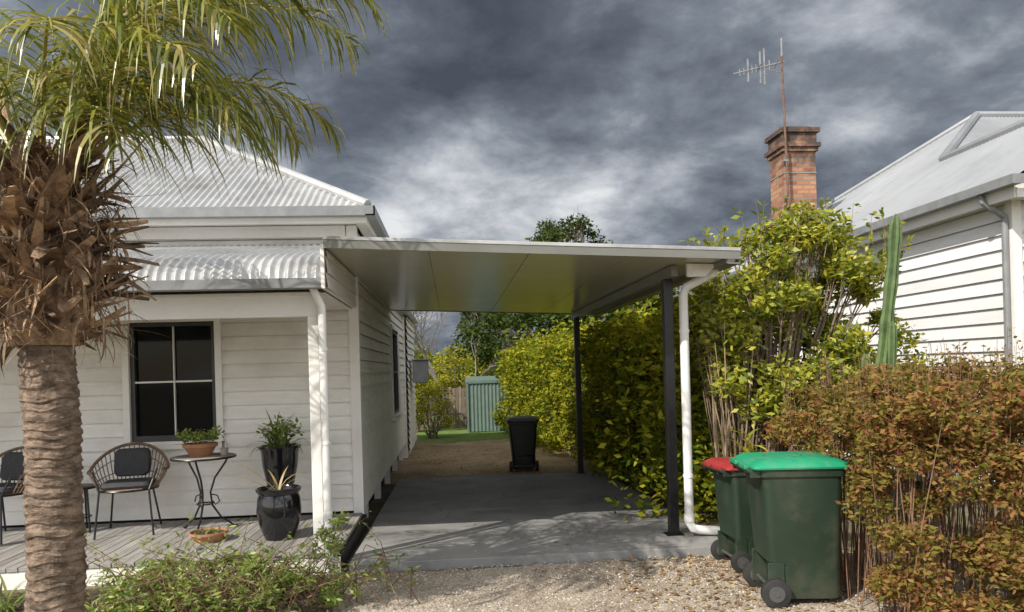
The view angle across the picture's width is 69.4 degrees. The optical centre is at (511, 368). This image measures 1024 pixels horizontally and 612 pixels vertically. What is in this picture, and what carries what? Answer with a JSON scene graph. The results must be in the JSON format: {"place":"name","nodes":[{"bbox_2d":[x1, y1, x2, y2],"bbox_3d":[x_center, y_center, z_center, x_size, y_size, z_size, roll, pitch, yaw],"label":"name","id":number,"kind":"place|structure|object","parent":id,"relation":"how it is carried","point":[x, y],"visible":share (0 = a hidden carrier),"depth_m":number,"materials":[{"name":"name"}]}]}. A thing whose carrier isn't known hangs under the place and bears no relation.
{"place":"outdoors","nodes":[
{"label":"outdoors","id":0,"kind":"place"},
{"bbox_2d":[103,244,322,282],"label":"veranda roof","id":1,"kind":"structure","parent":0,"point":[208,262],"depth_m":6.29,"materials":[{"name":"white metal"}]},
{"bbox_2d":[325,250,356,306],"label":"veranda end boards","id":2,"kind":"object","parent":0,"point":[335,286],"visible":0.96,"depth_m":6.99,"materials":[{"name":"white wood"}]},
{"bbox_2d":[416,412,512,443],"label":"lawn","id":3,"kind":"structure","parent":0,"point":[453,435],"depth_m":20.89,"materials":[{"name":"green plant"}]},
{"bbox_2d":[411,311,442,358],"bbox_3d":[-4.515,-0.570,29.173,2.601,5.101,4.167,-2,0,32],"label":"bare tree","id":4,"kind":"object","parent":3,"relation":"on","point":[428,343],"visible":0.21,"depth_m":29.97,"materials":[{"name":"grey plant"}]},
{"bbox_2d":[415,355,445,431],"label":"garden shrub","id":5,"kind":"object","parent":3,"relation":"on","point":[418,398],"visible":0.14,"depth_m":22.51,"materials":[{"name":"green plant"}]},
{"bbox_2d":[412,311,450,421],"bbox_3d":[-3.500,-0.399,26.770,2.783,4.700,2.889,-2,0,-5],"label":"bare tree","id":6,"kind":"object","parent":3,"relation":"on","point":[432,370],"visible":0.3,"depth_m":26.78,"materials":[{"name":"brown plant"}]},
{"bbox_2d":[415,383,458,438],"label":"yellow garden shrub","id":7,"kind":"object","parent":3,"relation":"on","point":[423,410],"visible":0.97,"depth_m":20.29,"materials":[{"name":"green plant"}]},
{"bbox_2d":[429,344,475,425],"bbox_3d":[-1.762,0.535,24.881,2.233,2.754,1.727,-2,0,-5],"label":"garden shrub","id":8,"kind":"object","parent":3,"relation":"on","point":[447,380],"visible":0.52,"depth_m":24.74,"materials":[{"name":"green plant"}]},
{"bbox_2d":[465,376,506,432],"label":"garden shed","id":9,"kind":"structure","parent":3,"relation":"on","point":[483,394],"depth_m":22.00,"materials":[{"name":"green metal"}]},
{"bbox_2d":[451,312,524,375],"bbox_3d":[-0.570,-0.342,29.912,3.828,4.419,2.192,-2,0,43],"label":"bare tree","id":10,"kind":"object","parent":3,"relation":"on","point":[489,367],"visible":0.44,"depth_m":29.87,"materials":[{"name":"brown plant"}]},
{"bbox_2d":[384,439,605,484],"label":"gravel yard","id":11,"kind":"structure","parent":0,"point":[560,462],"depth_m":14.89,"materials":[{"name":"brown gravel"}]},
{"bbox_2d":[506,416,538,471],"bbox_3d":[0.199,1.356,13.501,0.587,0.978,0.708,-2,0,-3],"label":"wheelie bin","id":12,"kind":"object","parent":11,"relation":"on","point":[522,432],"visible":1,"depth_m":13.28,"materials":[{"name":"black plastic"}]},
{"bbox_2d":[388,446,988,611],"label":"leaf litter","id":13,"kind":"object","parent":11,"relation":"on","point":[714,586],"visible":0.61,"depth_m":5.74,"materials":[{"name":"brown plant"}]},
{"bbox_2d":[0,0,1023,370],"label":"sky","id":14,"kind":"structure","parent":0,"point":[471,119],"materials":[{"name":"grey"}]},
{"bbox_2d":[2,373,1022,594],"bbox_3d":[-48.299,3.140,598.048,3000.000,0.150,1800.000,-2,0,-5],"label":"ground","id":15,"kind":"structure","parent":0,"point":[376,506],"depth_m":8.32,"materials":[{"name":"brown soil"}]},
{"bbox_2d":[2,568,349,611],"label":"garden bed","id":16,"kind":"object","parent":15,"relation":"on","point":[93,593],"visible":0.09,"depth_m":5.52,"materials":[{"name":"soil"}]},
{"bbox_2d":[0,557,219,611],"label":"strap leaf plants","id":17,"kind":"object","parent":16,"relation":"on","point":[7,607],"visible":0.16,"depth_m":5.63,"materials":[{"name":"green plant"}]},
{"bbox_2d":[84,508,420,611],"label":"sprawling garden plant","id":18,"kind":"object","parent":16,"relation":"on","point":[266,590],"visible":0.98,"depth_m":5.42,"materials":[{"name":"green plant"}]},
{"bbox_2d":[0,0,392,611],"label":"palm tree","id":19,"kind":"object","parent":15,"relation":"on","point":[56,282],"visible":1,"depth_m":3.97,"materials":[{"name":"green plant"}]},
{"bbox_2d":[2,456,398,527],"bbox_3d":[-7.449,1.937,11.608,10.720,0.445,7.450,-2,0,-5],"label":"subfloor","id":20,"kind":"object","parent":15,"relation":"on","point":[205,518],"depth_m":8.19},
{"bbox_2d":[0,513,361,572],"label":"veranda deck","id":21,"kind":"structure","parent":20,"relation":"on","point":[115,538],"depth_m":6.97,"materials":[{"name":"grey wood"}]},
{"bbox_2d":[0,446,24,544],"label":"rattan chair","id":22,"kind":"object","parent":21,"relation":"on","point":[12,466],"visible":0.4,"depth_m":7.50,"materials":[{"name":"black wicker"}]},
{"bbox_2d":[81,483,98,532],"bbox_3d":[-4.412,1.422,7.516,0.400,0.466,0.400,-2,0,-5],"label":"side table","id":23,"kind":"object","parent":21,"relation":"on","point":[86,486],"visible":0.3,"depth_m":7.47,"materials":[{"name":"black metal"}]},
{"bbox_2d":[87,442,169,539],"bbox_3d":[-3.859,1.202,7.463,0.752,0.878,0.626,-2,0,-17],"label":"rattan chair","id":24,"kind":"object","parent":21,"relation":"on","point":[133,462],"visible":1,"depth_m":7.57,"materials":[{"name":"black wicker"}]},
{"bbox_2d":[0,556,340,589],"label":"deck fascia","id":25,"kind":"structure","parent":21,"relation":"attached to","point":[12,580],"depth_m":6.18,"materials":[{"name":"white paint"}]},
{"bbox_2d":[169,452,237,528],"bbox_3d":[-3.073,1.241,7.393,0.624,0.749,0.625,-2,0,-5],"label":"bistro table","id":26,"kind":"object","parent":21,"relation":"on","point":[189,459],"visible":0.86,"depth_m":7.35,"materials":[{"name":"metal"}]},
{"bbox_2d":[175,425,228,456],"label":"potted herb","id":27,"kind":"object","parent":26,"relation":"on","point":[194,448],"visible":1,"depth_m":7.35,"materials":[{"name":"ceramic"}]},
{"bbox_2d":[188,525,228,543],"bbox_3d":[-2.847,1.546,6.940,0.350,0.130,0.350,-2,0,-5],"label":"terracotta bowl planter","id":28,"kind":"object","parent":21,"relation":"on","point":[203,534],"visible":0.94,"depth_m":6.87,"materials":[{"name":"ceramic"}]},
{"bbox_2d":[233,462,311,540],"bbox_3d":[-2.268,1.226,6.957,0.871,0.736,0.420,-2,0,-5],"label":"potted aloe","id":29,"kind":"object","parent":21,"relation":"on","point":[278,508],"visible":0.98,"depth_m":6.82,"materials":[{"name":"ceramic"}]},
{"bbox_2d":[244,411,310,484],"bbox_3d":[-2.374,1.002,7.700,0.802,1.190,0.781,-2,0,43],"label":"potted fern","id":30,"kind":"object","parent":21,"relation":"on","point":[279,454],"visible":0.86,"depth_m":7.54,"materials":[{"name":"black ceramic"}]},
{"bbox_2d":[94,292,351,552],"bbox_3d":[-7.094,0.701,6.791,10.920,2.435,1.775,-2,0,-5],"label":"veranda post and beam","id":31,"kind":"object","parent":15,"relation":"on","point":[231,305],"visible":0.53,"depth_m":6.33,"materials":[{"name":"white wood"}]},
{"bbox_2d":[93,217,376,307],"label":"eave fascia and soffit","id":32,"kind":"structure","parent":31,"relation":"on","point":[363,224],"depth_m":7.79,"materials":[{"name":"white paint"}]},
{"bbox_2d":[9,141,363,236],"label":"roof","id":33,"kind":"structure","parent":32,"relation":"on","point":[245,187],"depth_m":8.39,"materials":[{"name":"metal"}]},
{"bbox_2d":[0,136,370,204],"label":"ridge capping","id":34,"kind":"object","parent":33,"relation":"on","point":[333,190],"visible":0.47,"depth_m":8.65,"materials":[{"name":"metal"}]},
{"bbox_2d":[90,205,389,292],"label":"gutters","id":35,"kind":"object","parent":32,"relation":"attached to","point":[370,213],"visible":0.73,"depth_m":7.61,"materials":[{"name":"white metal"}]},
{"bbox_2d":[309,289,333,571],"bbox_3d":[-1.623,0.503,6.285,0.161,2.446,0.080,-2,0,-42],"label":"downpipe","id":36,"kind":"object","parent":31,"relation":"attached to","point":[324,403],"visible":0.82,"depth_m":6.28,"materials":[{"name":"white plastic"}]},
{"bbox_2d":[98,238,414,457],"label":"house wall","id":37,"kind":"structure","parent":15,"relation":"on","point":[406,451],"depth_m":15.88,"materials":[{"name":"white paint"}]},
{"bbox_2d":[92,225,402,517],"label":"corner trim","id":38,"kind":"structure","parent":37,"relation":"attached to","point":[168,233],"depth_m":8.13,"materials":[{"name":"white paint"}]},
{"bbox_2d":[0,225,353,525],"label":"front weatherboards","id":39,"kind":"object","parent":38,"relation":"attached to","point":[270,381],"visible":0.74,"depth_m":8.06,"materials":[{"name":"white wood"}]},
{"bbox_2d":[120,319,402,449],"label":"window trim","id":40,"kind":"structure","parent":37,"relation":"attached to","point":[126,395],"depth_m":8.01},
{"bbox_2d":[129,321,398,441],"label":"window sash","id":41,"kind":"object","parent":40,"relation":"in","point":[134,414],"depth_m":8.01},
{"bbox_2d":[135,326,394,435],"bbox_3d":[-3.588,0.100,10.044,2.960,1.500,8.077,-2,0,38],"label":"window glass","id":42,"kind":"object","parent":41,"relation":"in","point":[155,401],"visible":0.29,"depth_m":8.06,"materials":[{"name":"black glass"}]},
{"bbox_2d":[357,232,416,505],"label":"side weatherboards","id":43,"kind":"object","parent":37,"relation":"attached to","point":[384,439],"visible":0.74,"depth_m":10.58,"materials":[{"name":"white wood"}]},
{"bbox_2d":[411,359,429,382],"bbox_3d":[-2.068,0.043,16.888,0.400,0.530,0.900,-2,0,-5],"label":"wall mounted box","id":44,"kind":"object","parent":43,"relation":"attached to","point":[420,370],"visible":1,"depth_m":16.49,"materials":[{"name":"grey metal"}]},
{"bbox_2d":[400,311,417,323],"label":"roof","id":45,"kind":"structure","parent":37,"relation":"on","point":[411,317],"depth_m":16.44,"materials":[{"name":"metal"}]},
{"bbox_2d":[146,514,366,571],"bbox_3d":[-7.030,1.848,6.902,11.000,0.140,1.900,-2,0,-5],"label":"deck void","id":46,"kind":"object","parent":15,"relation":"on","point":[352,541],"visible":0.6,"depth_m":7.17,"materials":[{"name":"black"}]},
{"bbox_2d":[416,387,466,428],"bbox_3d":[-7.643,1.400,23.492,12.480,1.329,0.070,-2,0,-5],"label":"paling fence","id":47,"kind":"object","parent":15,"relation":"on","point":[460,417],"visible":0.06,"depth_m":23.93,"materials":[{"name":"beige wood"}]},
{"bbox_2d":[414,342,513,402],"bbox_3d":[-2.806,0.470,39.791,10.945,3.878,10.070,-2,0,-5],"label":"background shrubbery","id":48,"kind":"object","parent":15,"relation":"on","point":[421,355],"visible":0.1,"depth_m":37.28,"materials":[{"name":"green plant"}]},
{"bbox_2d":[349,471,717,573],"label":"slab","id":49,"kind":"structure","parent":15,"relation":"on","point":[596,530],"depth_m":7.83,"materials":[{"name":"concrete"}]},
{"bbox_2d":[323,236,740,535],"bbox_3d":[0.006,0.314,9.553,3.626,2.940,6.496,-2,0,-5],"label":"carport","id":50,"kind":"object","parent":49,"relation":"on","point":[576,281],"visible":0.98,"depth_m":7.12,"materials":[{"name":"paint"}]},
{"bbox_2d":[440,287,693,392],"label":"background trees","id":51,"kind":"object","parent":15,"relation":"on","point":[492,346],"visible":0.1,"depth_m":29.86,"materials":[{"name":"green plant"}]},
{"bbox_2d":[525,210,613,324],"bbox_3d":[2.576,-2.665,33.331,4.663,8.927,3.430,-2,0,-5],"label":"eucalyptus tree","id":52,"kind":"object","parent":15,"relation":"on","point":[548,232],"visible":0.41,"depth_m":32.78,"materials":[{"name":"green plant"}]},
{"bbox_2d":[490,270,799,524],"bbox_3d":[1.328,0.307,15.051,2.483,3.112,14.460,-2,0,-6],"label":"hedge","id":53,"kind":"object","parent":15,"relation":"on","point":[623,408],"visible":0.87,"depth_m":11.31,"materials":[{"name":"green plant"}]},
{"bbox_2d":[695,315,767,456],"bbox_3d":[2.226,0.547,7.202,0.638,2.189,0.889,-2,0,-5],"label":"bare stem shrub","id":54,"kind":"object","parent":15,"relation":"on","point":[727,428],"visible":0.45,"depth_m":7.26,"materials":[{"name":"brown plant"}]},
{"bbox_2d":[662,369,903,512],"bbox_3d":[3.135,0.701,8.110,2.775,1.891,1.822,-2,0,-5],"label":"understory shrub","id":55,"kind":"object","parent":15,"relation":"on","point":[704,420],"visible":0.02,"depth_m":7.91,"materials":[{"name":"green plant"}]},
{"bbox_2d":[675,194,937,451],"bbox_3d":[3.014,-0.100,7.710,2.613,3.464,1.756,-2,0,-5],"label":"shrub","id":56,"kind":"object","parent":15,"relation":"on","point":[791,311],"visible":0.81,"depth_m":7.32,"materials":[{"name":"green plant"}]},
{"bbox_2d":[760,327,1023,611],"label":"nandina bush","id":57,"kind":"object","parent":15,"relation":"on","point":[894,418],"visible":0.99,"depth_m":4.64,"materials":[{"name":"brown plant"}]},
{"bbox_2d":[800,217,1023,497],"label":"house wall","id":58,"kind":"structure","parent":15,"relation":"on","point":[919,478],"depth_m":9.57,"materials":[{"name":"white paint"}]},
{"bbox_2d":[722,117,1023,274],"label":"roof","id":59,"kind":"structure","parent":58,"relation":"on","point":[923,176],"depth_m":11.19,"materials":[{"name":"metal"}]},
{"bbox_2d":[764,126,820,242],"bbox_3d":[5.520,-3.416,14.515,0.790,2.520,0.790,-2,0,-5],"label":"brick chimney","id":60,"kind":"object","parent":59,"relation":"on","point":[803,145],"visible":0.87,"depth_m":14.21,"materials":[{"name":"orange brick"}]},
{"bbox_2d":[733,38,789,213],"bbox_3d":[4.716,-4.532,13.987,1.079,3.496,0.433,-2,0,-10],"label":"tv antenna","id":61,"kind":"object","parent":60,"relation":"attached to","point":[783,102],"visible":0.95,"depth_m":14.03,"materials":[{"name":"metal"}]},
{"bbox_2d":[817,111,1023,209],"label":"ridge capping","id":62,"kind":"object","parent":59,"relation":"on","point":[951,150],"visible":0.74,"depth_m":13.84,"materials":[{"name":"metal"}]},
{"bbox_2d":[723,183,1023,444],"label":"corner and fascia trim","id":63,"kind":"object","parent":58,"relation":"attached to","point":[1011,198],"visible":0.44,"depth_m":8.23,"materials":[{"name":"white paint"}]},
{"bbox_2d":[723,203,1004,486],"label":"side weatherboards","id":64,"kind":"object","parent":63,"relation":"attached to","point":[991,330],"visible":0.22,"depth_m":9.31,"materials":[{"name":"white wood"}]},
{"bbox_2d":[709,173,1023,495],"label":"gutter and downpipe","id":65,"kind":"object","parent":63,"relation":"attached to","point":[979,192],"visible":0.71,"depth_m":8.27,"materials":[{"name":"white metal"}]},
{"bbox_2d":[1021,201,1023,293],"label":"front weatherboards","id":66,"kind":"object","parent":63,"relation":"attached to","point":[1022,212],"visible":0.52,"depth_m":8.27,"materials":[{"name":"white wood"}]},
{"bbox_2d":[328,547,1023,611],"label":"gravel driveway","id":67,"kind":"structure","parent":0,"point":[869,606],"depth_m":5.59,"materials":[{"name":"beige gravel"}]},
{"bbox_2d":[702,456,753,572],"bbox_3d":[1.984,1.197,6.205,0.648,0.896,0.538,-2,0,-7],"label":"wheelie bin","id":68,"kind":"object","parent":67,"relation":"on","point":[734,541],"visible":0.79,"depth_m":6.01,"materials":[{"name":"green plastic"}]},
{"bbox_2d":[730,450,850,608],"bbox_3d":[2.013,1.123,5.341,0.745,1.042,0.618,-2,0,3],"label":"wheelie bin","id":69,"kind":"object","parent":67,"relation":"on","point":[795,507],"visible":0.98,"depth_m":5.11,"materials":[{"name":"green plastic"}]},
{"bbox_2d":[860,214,901,536],"bbox_3d":[3.541,0.061,7.035,0.440,3.082,0.212,-2,0,2],"label":"column cactus","id":70,"kind":"object","parent":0,"point":[887,347],"depth_m":7.03,"materials":[{"name":"green plant"}]}
]}

